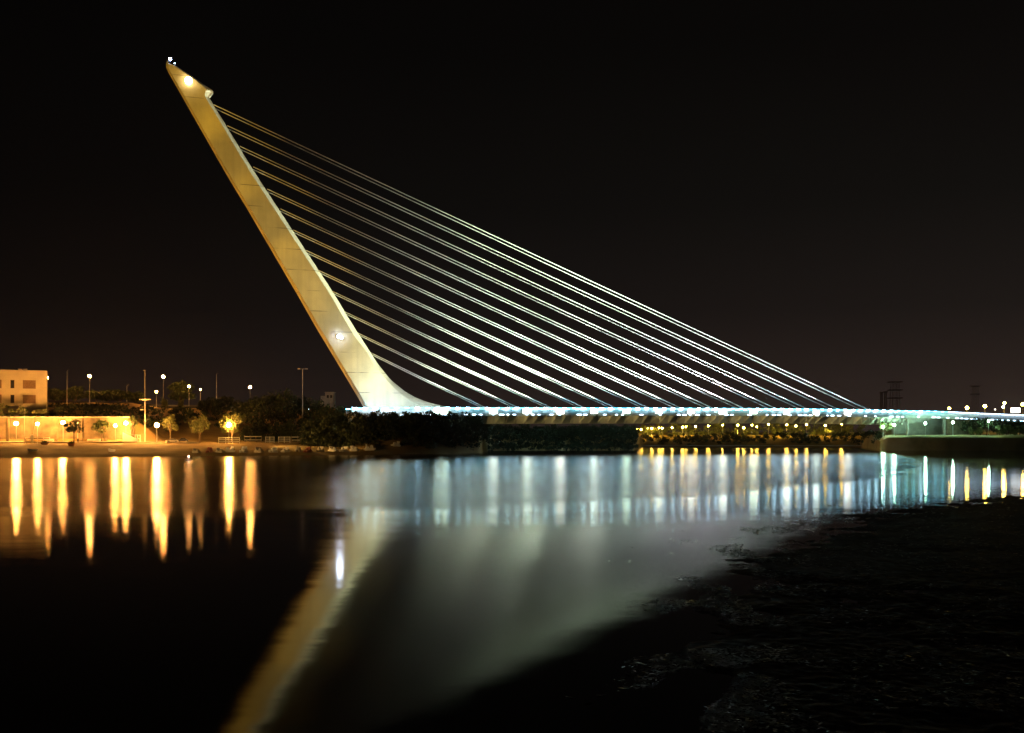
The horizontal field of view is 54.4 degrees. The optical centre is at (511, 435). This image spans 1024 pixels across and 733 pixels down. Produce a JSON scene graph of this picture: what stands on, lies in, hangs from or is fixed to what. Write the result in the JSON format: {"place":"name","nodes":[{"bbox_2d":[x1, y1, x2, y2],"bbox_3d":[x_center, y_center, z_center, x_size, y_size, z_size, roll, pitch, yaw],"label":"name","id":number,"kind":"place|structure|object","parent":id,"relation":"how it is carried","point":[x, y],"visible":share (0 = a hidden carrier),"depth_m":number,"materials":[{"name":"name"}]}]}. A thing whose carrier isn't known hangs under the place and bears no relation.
{"place":"outdoors","nodes":[
{"label":"outdoors","id":0,"kind":"place"},
{"bbox_2d":[0,441,198,443],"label":"path","id":1,"kind":"structure","parent":0,"point":[1,442],"depth_m":341.53,"materials":[{"name":"beige concrete"}]},
{"bbox_2d":[165,438,177,441],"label":"parked car","id":2,"kind":"object","parent":1,"relation":"on","point":[172,440],"visible":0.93,"depth_m":350.99,"materials":[{"name":"paint"}]},
{"bbox_2d":[49,401,322,408],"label":"road","id":3,"kind":"structure","parent":0,"point":[173,406],"depth_m":419.76,"materials":[{"name":"brown asphalt"}]},
{"bbox_2d":[0,447,1023,732],"bbox_3d":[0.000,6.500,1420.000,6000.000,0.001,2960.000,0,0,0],"label":"river","id":4,"kind":"structure","parent":0,"point":[502,591],"depth_m":45.65,"materials":[{"name":"liquid"}]},
{"bbox_2d":[641,445,860,446],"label":"jetty","id":5,"kind":"object","parent":4,"relation":"in","point":[750,445],"visible":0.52,"depth_m":556.00,"materials":[{"name":"concrete"}]},
{"bbox_2d":[683,496,1023,732],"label":"water weed","id":6,"kind":"object","parent":4,"relation":"in","point":[819,697],"visible":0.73,"depth_m":33.65,"materials":[{"name":"black plant"}]},
{"bbox_2d":[0,402,1023,457],"bbox_3d":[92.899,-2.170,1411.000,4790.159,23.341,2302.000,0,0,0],"label":"ground","id":7,"kind":"structure","parent":0,"point":[983,441],"depth_m":373.51,"materials":[{"name":"brown plant"}]},
{"bbox_2d":[0,368,47,416],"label":"apartment building","id":8,"kind":"structure","parent":7,"relation":"on","point":[26,388],"depth_m":355.20,"materials":[{"name":"paint"}]},
{"bbox_2d":[10,380,14,388],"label":"window","id":9,"kind":"structure","parent":8,"relation":"in","point":[11,381],"depth_m":353.67,"materials":[{"name":"black glass"}]},
{"bbox_2d":[10,395,14,403],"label":"window","id":10,"kind":"structure","parent":8,"relation":"in","point":[11,396],"depth_m":353.67,"materials":[{"name":"black glass"}]},
{"bbox_2d":[22,380,35,388],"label":"window","id":11,"kind":"structure","parent":8,"relation":"in","point":[27,384],"depth_m":356.01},
{"bbox_2d":[22,395,35,403],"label":"window","id":12,"kind":"structure","parent":8,"relation":"in","point":[27,399],"depth_m":356.01,"materials":[{"name":"brown"}]},
{"bbox_2d":[24,408,24,441],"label":"flagpole","id":13,"kind":"object","parent":7,"relation":"on","point":[24,424],"visible":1,"depth_m":331.97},
{"bbox_2d":[25,437,49,443],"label":"railing","id":14,"kind":"object","parent":7,"relation":"on","point":[37,439],"visible":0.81,"depth_m":329.60,"materials":[{"name":"metal"}]},
{"bbox_2d":[48,388,64,400],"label":"tree","id":15,"kind":"object","parent":7,"relation":"on","point":[54,393],"visible":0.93,"depth_m":410.20,"materials":[{"name":"green plant"}]},
{"bbox_2d":[59,389,72,400],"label":"tree","id":16,"kind":"object","parent":7,"relation":"on","point":[62,398],"visible":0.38,"depth_m":418.88,"materials":[{"name":"green plant"}]},
{"bbox_2d":[0,417,133,440],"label":"retaining wall","id":17,"kind":"structure","parent":7,"relation":"on","point":[52,427],"depth_m":346.44,"materials":[{"name":"beige concrete"}]},
{"bbox_2d":[0,403,46,416],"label":"hedge","id":18,"kind":"object","parent":17,"relation":"attached to","point":[34,413],"visible":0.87,"depth_m":345.84,"materials":[{"name":"green plant"}]},
{"bbox_2d":[63,419,83,442],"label":"tree","id":19,"kind":"object","parent":7,"relation":"on","point":[72,428],"visible":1,"depth_m":327.89,"materials":[{"name":"green plant"}]},
{"bbox_2d":[65,385,86,400],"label":"tree","id":20,"kind":"object","parent":7,"relation":"on","point":[75,392],"visible":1,"depth_m":414.89,"materials":[{"name":"green plant"}]},
{"bbox_2d":[88,375,90,402],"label":"street lamp","id":21,"kind":"object","parent":7,"relation":"on","point":[89,376],"visible":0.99,"depth_m":409.10,"materials":[{"name":"metal"}]},
{"bbox_2d":[84,389,108,401],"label":"tree","id":22,"kind":"object","parent":7,"relation":"on","point":[97,395],"visible":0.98,"depth_m":415.85,"materials":[{"name":"green plant"}]},
{"bbox_2d":[90,419,109,440],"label":"tree","id":23,"kind":"object","parent":7,"relation":"on","point":[98,423],"visible":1,"depth_m":346.92,"materials":[{"name":"green plant"}]},
{"bbox_2d":[98,389,114,401],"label":"tree","id":24,"kind":"object","parent":7,"relation":"on","point":[107,399],"visible":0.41,"depth_m":423.02,"materials":[{"name":"green plant"}]},
{"bbox_2d":[106,389,134,401],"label":"tree","id":25,"kind":"object","parent":7,"relation":"on","point":[117,394],"visible":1,"depth_m":419.10,"materials":[{"name":"green plant"}]},
{"bbox_2d":[123,430,136,440],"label":"ramp","id":26,"kind":"structure","parent":7,"relation":"on","point":[126,437],"depth_m":347.25,"materials":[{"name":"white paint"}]},
{"bbox_2d":[128,415,138,436],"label":"tree","id":27,"kind":"object","parent":7,"relation":"on","point":[132,420],"visible":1,"depth_m":350.47,"materials":[{"name":"green plant"}]},
{"bbox_2d":[123,391,146,402],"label":"tree","id":28,"kind":"object","parent":7,"relation":"on","point":[138,396],"visible":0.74,"depth_m":425.38,"materials":[{"name":"green plant"}]},
{"bbox_2d":[139,370,150,440],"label":"mast","id":29,"kind":"object","parent":7,"relation":"on","point":[144,399],"visible":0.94,"depth_m":352.09,"materials":[{"name":"metal"}]},
{"bbox_2d":[47,402,266,430],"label":"undergrowth","id":30,"kind":"object","parent":7,"relation":"on","point":[96,408],"visible":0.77,"depth_m":382.40,"materials":[{"name":"green plant"}]},
{"bbox_2d":[160,397,167,408],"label":"shrub","id":31,"kind":"object","parent":7,"relation":"on","point":[164,403],"visible":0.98,"depth_m":414.81,"materials":[{"name":"green plant"}]},
{"bbox_2d":[159,414,178,437],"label":"tree","id":32,"kind":"object","parent":7,"relation":"on","point":[168,420],"visible":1,"depth_m":356.67,"materials":[{"name":"green plant"}]},
{"bbox_2d":[167,379,196,401],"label":"tree","id":33,"kind":"object","parent":7,"relation":"on","point":[178,388],"visible":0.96,"depth_m":437.39,"materials":[{"name":"green plant"}]},
{"bbox_2d":[177,438,187,441],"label":"parked car","id":34,"kind":"object","parent":7,"relation":"on","point":[183,439],"visible":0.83,"depth_m":356.23,"materials":[{"name":"paint"}]},
{"bbox_2d":[192,448,200,452],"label":"rock","id":35,"kind":"object","parent":7,"relation":"on","point":[195,450],"visible":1,"depth_m":322.18,"materials":[{"name":"stone"}]},
{"bbox_2d":[188,415,210,441],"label":"tree","id":36,"kind":"object","parent":7,"relation":"on","point":[197,425],"visible":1,"depth_m":356.00,"materials":[{"name":"green plant"}]},
{"bbox_2d":[206,447,212,452],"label":"rock","id":37,"kind":"object","parent":7,"relation":"on","point":[209,450],"visible":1,"depth_m":324.18,"materials":[{"name":"brown stone"}]},
{"bbox_2d":[196,397,222,416],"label":"tree","id":38,"kind":"object","parent":7,"relation":"on","point":[210,406],"visible":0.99,"depth_m":403.70,"materials":[{"name":"green plant"}]},
{"bbox_2d":[215,448,224,452],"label":"pedal boat","id":39,"kind":"object","parent":7,"relation":"on","point":[218,450],"visible":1,"depth_m":324.95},
{"bbox_2d":[217,395,236,412],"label":"tree","id":40,"kind":"object","parent":7,"relation":"on","point":[226,401],"visible":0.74,"depth_m":411.00,"materials":[{"name":"green plant"}]},
{"bbox_2d":[218,437,239,442],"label":"railing","id":41,"kind":"object","parent":7,"relation":"on","point":[225,439],"visible":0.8,"depth_m":355.64,"materials":[{"name":"metal"}]},
{"bbox_2d":[223,446,234,451],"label":"pedal boat","id":42,"kind":"object","parent":7,"relation":"on","point":[230,449],"visible":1,"depth_m":327.04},
{"bbox_2d":[218,411,246,442],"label":"tree","id":43,"kind":"object","parent":7,"relation":"on","point":[225,420],"visible":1,"depth_m":358.81,"materials":[{"name":"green plant"}]},
{"bbox_2d":[225,399,257,423],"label":"tree","id":44,"kind":"object","parent":7,"relation":"on","point":[242,405],"visible":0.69,"depth_m":397.00,"materials":[{"name":"green plant"}]},
{"bbox_2d":[239,446,247,452],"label":"pedal boat","id":45,"kind":"object","parent":7,"relation":"on","point":[244,450],"visible":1,"depth_m":327.98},
{"bbox_2d":[244,435,261,442],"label":"railing","id":46,"kind":"object","parent":7,"relation":"on","point":[253,436],"visible":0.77,"depth_m":359.94,"materials":[{"name":"brown metal"}]},
{"bbox_2d":[254,447,263,452],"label":"pedal boat","id":47,"kind":"object","parent":7,"relation":"on","point":[258,450],"visible":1,"depth_m":329.80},
{"bbox_2d":[244,394,274,425],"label":"tree","id":48,"kind":"object","parent":7,"relation":"on","point":[259,406],"visible":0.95,"depth_m":384.83,"materials":[{"name":"green plant"}]},
{"bbox_2d":[253,390,288,423],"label":"tree","id":49,"kind":"object","parent":7,"relation":"on","point":[271,398],"visible":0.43,"depth_m":396.15,"materials":[{"name":"green plant"}]},
{"bbox_2d":[269,447,277,452],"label":"pedal boat","id":50,"kind":"object","parent":7,"relation":"on","point":[273,450],"visible":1,"depth_m":331.53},
{"bbox_2d":[239,417,326,441],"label":"bushes","id":51,"kind":"object","parent":7,"relation":"on","point":[289,430],"visible":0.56,"depth_m":374.58,"materials":[{"name":"green plant"}]},
{"bbox_2d":[268,388,297,427],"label":"tree","id":52,"kind":"object","parent":7,"relation":"on","point":[283,418],"visible":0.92,"depth_m":390.77,"materials":[{"name":"green plant"}]},
{"bbox_2d":[281,447,289,451],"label":"rock","id":53,"kind":"object","parent":7,"relation":"on","point":[285,449],"visible":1,"depth_m":333.61,"materials":[{"name":"grey stone"}]},
{"bbox_2d":[285,396,307,421],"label":"tree","id":54,"kind":"object","parent":7,"relation":"on","point":[299,401],"visible":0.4,"depth_m":409.73,"materials":[{"name":"green plant"}]},
{"bbox_2d":[297,368,307,417],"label":"floodlight mast","id":55,"kind":"object","parent":7,"relation":"on","point":[302,390],"visible":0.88,"depth_m":393.76,"materials":[{"name":"grey metal"}]},
{"bbox_2d":[303,447,311,452],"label":"pedal boat","id":56,"kind":"object","parent":7,"relation":"on","point":[307,450],"visible":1,"depth_m":335.63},
{"bbox_2d":[294,397,329,420],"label":"tree","id":57,"kind":"object","parent":7,"relation":"on","point":[316,404],"visible":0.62,"depth_m":397.87,"materials":[{"name":"green plant"}]},
{"bbox_2d":[315,446,324,451],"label":"pedal boat","id":58,"kind":"object","parent":7,"relation":"on","point":[320,449],"visible":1,"depth_m":338.56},
{"bbox_2d":[310,405,331,420],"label":"tree","id":59,"kind":"object","parent":7,"relation":"on","point":[323,412],"visible":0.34,"depth_m":392.86,"materials":[{"name":"green plant"}]},
{"bbox_2d":[321,392,335,407],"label":"building","id":60,"kind":"structure","parent":7,"relation":"on","point":[328,398],"depth_m":480.00,"materials":[{"name":"concrete"}]},
{"bbox_2d":[328,446,338,451],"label":"pedal boat","id":61,"kind":"object","parent":7,"relation":"on","point":[332,449],"visible":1,"depth_m":340.27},
{"bbox_2d":[329,405,351,421],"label":"tree","id":62,"kind":"object","parent":7,"relation":"on","point":[340,408],"visible":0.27,"depth_m":386.41,"materials":[{"name":"green plant"}]},
{"bbox_2d":[339,447,348,451],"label":"pedal boat","id":63,"kind":"object","parent":7,"relation":"on","point":[343,449],"visible":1,"depth_m":340.86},
{"bbox_2d":[349,446,359,450],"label":"pedal boat","id":64,"kind":"object","parent":7,"relation":"on","point":[353,448],"visible":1,"depth_m":342.18,"materials":[{"name":"grey stone"}]},
{"bbox_2d":[363,444,375,450],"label":"pedal boat","id":65,"kind":"object","parent":7,"relation":"on","point":[367,448],"visible":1,"depth_m":343.06,"materials":[{"name":"grey stone"}]},
{"bbox_2d":[298,409,489,449],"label":"shrubbery","id":66,"kind":"object","parent":7,"relation":"on","point":[372,426],"visible":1,"depth_m":355.54,"materials":[{"name":"green plant"}]},
{"bbox_2d":[391,441,400,446],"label":"pedal boat","id":67,"kind":"object","parent":7,"relation":"on","point":[397,444],"visible":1,"depth_m":351.13,"materials":[{"name":"stone"}]},
{"bbox_2d":[485,424,639,449],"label":"shrubbery","id":68,"kind":"object","parent":7,"relation":"on","point":[546,433],"visible":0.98,"depth_m":443.27,"materials":[{"name":"green plant"}]},
{"bbox_2d":[488,440,638,450],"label":"scrub","id":69,"kind":"object","parent":7,"relation":"on","point":[575,444],"visible":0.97,"depth_m":440.83,"materials":[{"name":"green plant"}]},
{"bbox_2d":[166,58,1023,434],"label":"cable stayed bridge","id":70,"kind":"structure","parent":7,"relation":"on","point":[374,386],"depth_m":386.57,"materials":[{"name":"white paint"}]},
{"bbox_2d":[639,427,647,434],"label":"tree","id":71,"kind":"object","parent":7,"relation":"on","point":[644,430],"visible":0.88,"depth_m":582.94,"materials":[{"name":"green plant"}]},
{"bbox_2d":[647,426,657,434],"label":"tree","id":72,"kind":"object","parent":7,"relation":"on","point":[652,430],"visible":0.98,"depth_m":585.24,"materials":[{"name":"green plant"}]},
{"bbox_2d":[638,423,866,434],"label":"woods","id":73,"kind":"object","parent":7,"relation":"on","point":[780,428],"visible":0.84,"depth_m":599.81,"materials":[{"name":"green plant"}]},
{"bbox_2d":[640,429,883,444],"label":"shrubbery","id":74,"kind":"object","parent":7,"relation":"on","point":[697,437],"visible":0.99,"depth_m":567.42,"materials":[{"name":"green plant"}]},
{"bbox_2d":[824,428,833,434],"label":"tree","id":75,"kind":"object","parent":7,"relation":"on","point":[828,430],"visible":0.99,"depth_m":581.78,"materials":[{"name":"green plant"}]},
{"bbox_2d":[879,392,882,411],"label":"lattice tower","id":76,"kind":"structure","parent":7,"relation":"on","point":[881,393],"depth_m":919.18,"materials":[{"name":"metal"}]},
{"bbox_2d":[878,421,891,435],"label":"tree","id":77,"kind":"object","parent":7,"relation":"on","point":[888,426],"visible":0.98,"depth_m":447.43,"materials":[{"name":"green plant"}]},
{"bbox_2d":[887,381,902,410],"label":"lattice tower","id":78,"kind":"structure","parent":7,"relation":"on","point":[893,389],"depth_m":896.98,"materials":[{"name":"metal"}]},
{"bbox_2d":[960,420,974,434],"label":"tree","id":79,"kind":"object","parent":7,"relation":"on","point":[965,426],"visible":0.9,"depth_m":449.63,"materials":[{"name":"green plant"}]},
{"bbox_2d":[968,426,973,434],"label":"shrub","id":80,"kind":"object","parent":7,"relation":"on","point":[970,430],"visible":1,"depth_m":445.95,"materials":[{"name":"green plant"}]},
{"bbox_2d":[970,386,978,414],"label":"lattice tower","id":81,"kind":"structure","parent":7,"relation":"on","point":[977,398],"depth_m":1301.81,"materials":[{"name":"metal"}]},
{"bbox_2d":[971,417,983,434],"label":"tree","id":82,"kind":"object","parent":7,"relation":"on","point":[978,424],"visible":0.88,"depth_m":451.04,"materials":[{"name":"green plant"}]},
{"bbox_2d":[975,427,982,434],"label":"shrub","id":83,"kind":"object","parent":7,"relation":"on","point":[978,431],"visible":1,"depth_m":446.04,"materials":[{"name":"green plant"}]},
{"bbox_2d":[980,417,994,434],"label":"tree","id":84,"kind":"object","parent":7,"relation":"on","point":[984,421],"visible":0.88,"depth_m":450.12,"materials":[{"name":"green plant"}]},
{"bbox_2d":[991,418,1004,434],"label":"tree","id":85,"kind":"object","parent":7,"relation":"on","point":[996,422],"visible":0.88,"depth_m":450.35,"materials":[{"name":"green plant"}]},
{"bbox_2d":[995,425,1004,434],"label":"shrub","id":86,"kind":"object","parent":7,"relation":"on","point":[999,430],"visible":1,"depth_m":446.55,"materials":[{"name":"green plant"}]},
{"bbox_2d":[1002,424,1011,434],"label":"shrub","id":87,"kind":"object","parent":7,"relation":"on","point":[1006,428],"visible":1,"depth_m":446.97,"materials":[{"name":"green plant"}]},
{"bbox_2d":[1002,420,1015,434],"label":"tree","id":88,"kind":"object","parent":7,"relation":"on","point":[1010,422],"visible":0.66,"depth_m":451.63,"materials":[{"name":"green plant"}]},
{"bbox_2d":[1010,408,1019,414],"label":"billboard","id":89,"kind":"object","parent":7,"relation":"on","point":[1014,410],"visible":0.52,"depth_m":559.97,"materials":[{"name":"white paint"}]},
{"bbox_2d":[1009,426,1021,434],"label":"shrub","id":90,"kind":"object","parent":7,"relation":"on","point":[1015,431],"visible":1,"depth_m":447.31,"materials":[{"name":"green plant"}]},
{"bbox_2d":[1015,420,1023,434],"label":"tree","id":91,"kind":"object","parent":7,"relation":"on","point":[1018,423],"visible":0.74,"depth_m":450.86,"materials":[{"name":"green plant"}]},
{"bbox_2d":[0,0,1023,431],"label":"sky","id":92,"kind":"structure","parent":0,"point":[830,193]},
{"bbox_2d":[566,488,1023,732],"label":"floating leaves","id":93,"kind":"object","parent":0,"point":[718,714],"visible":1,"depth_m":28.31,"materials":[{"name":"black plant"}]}
]}

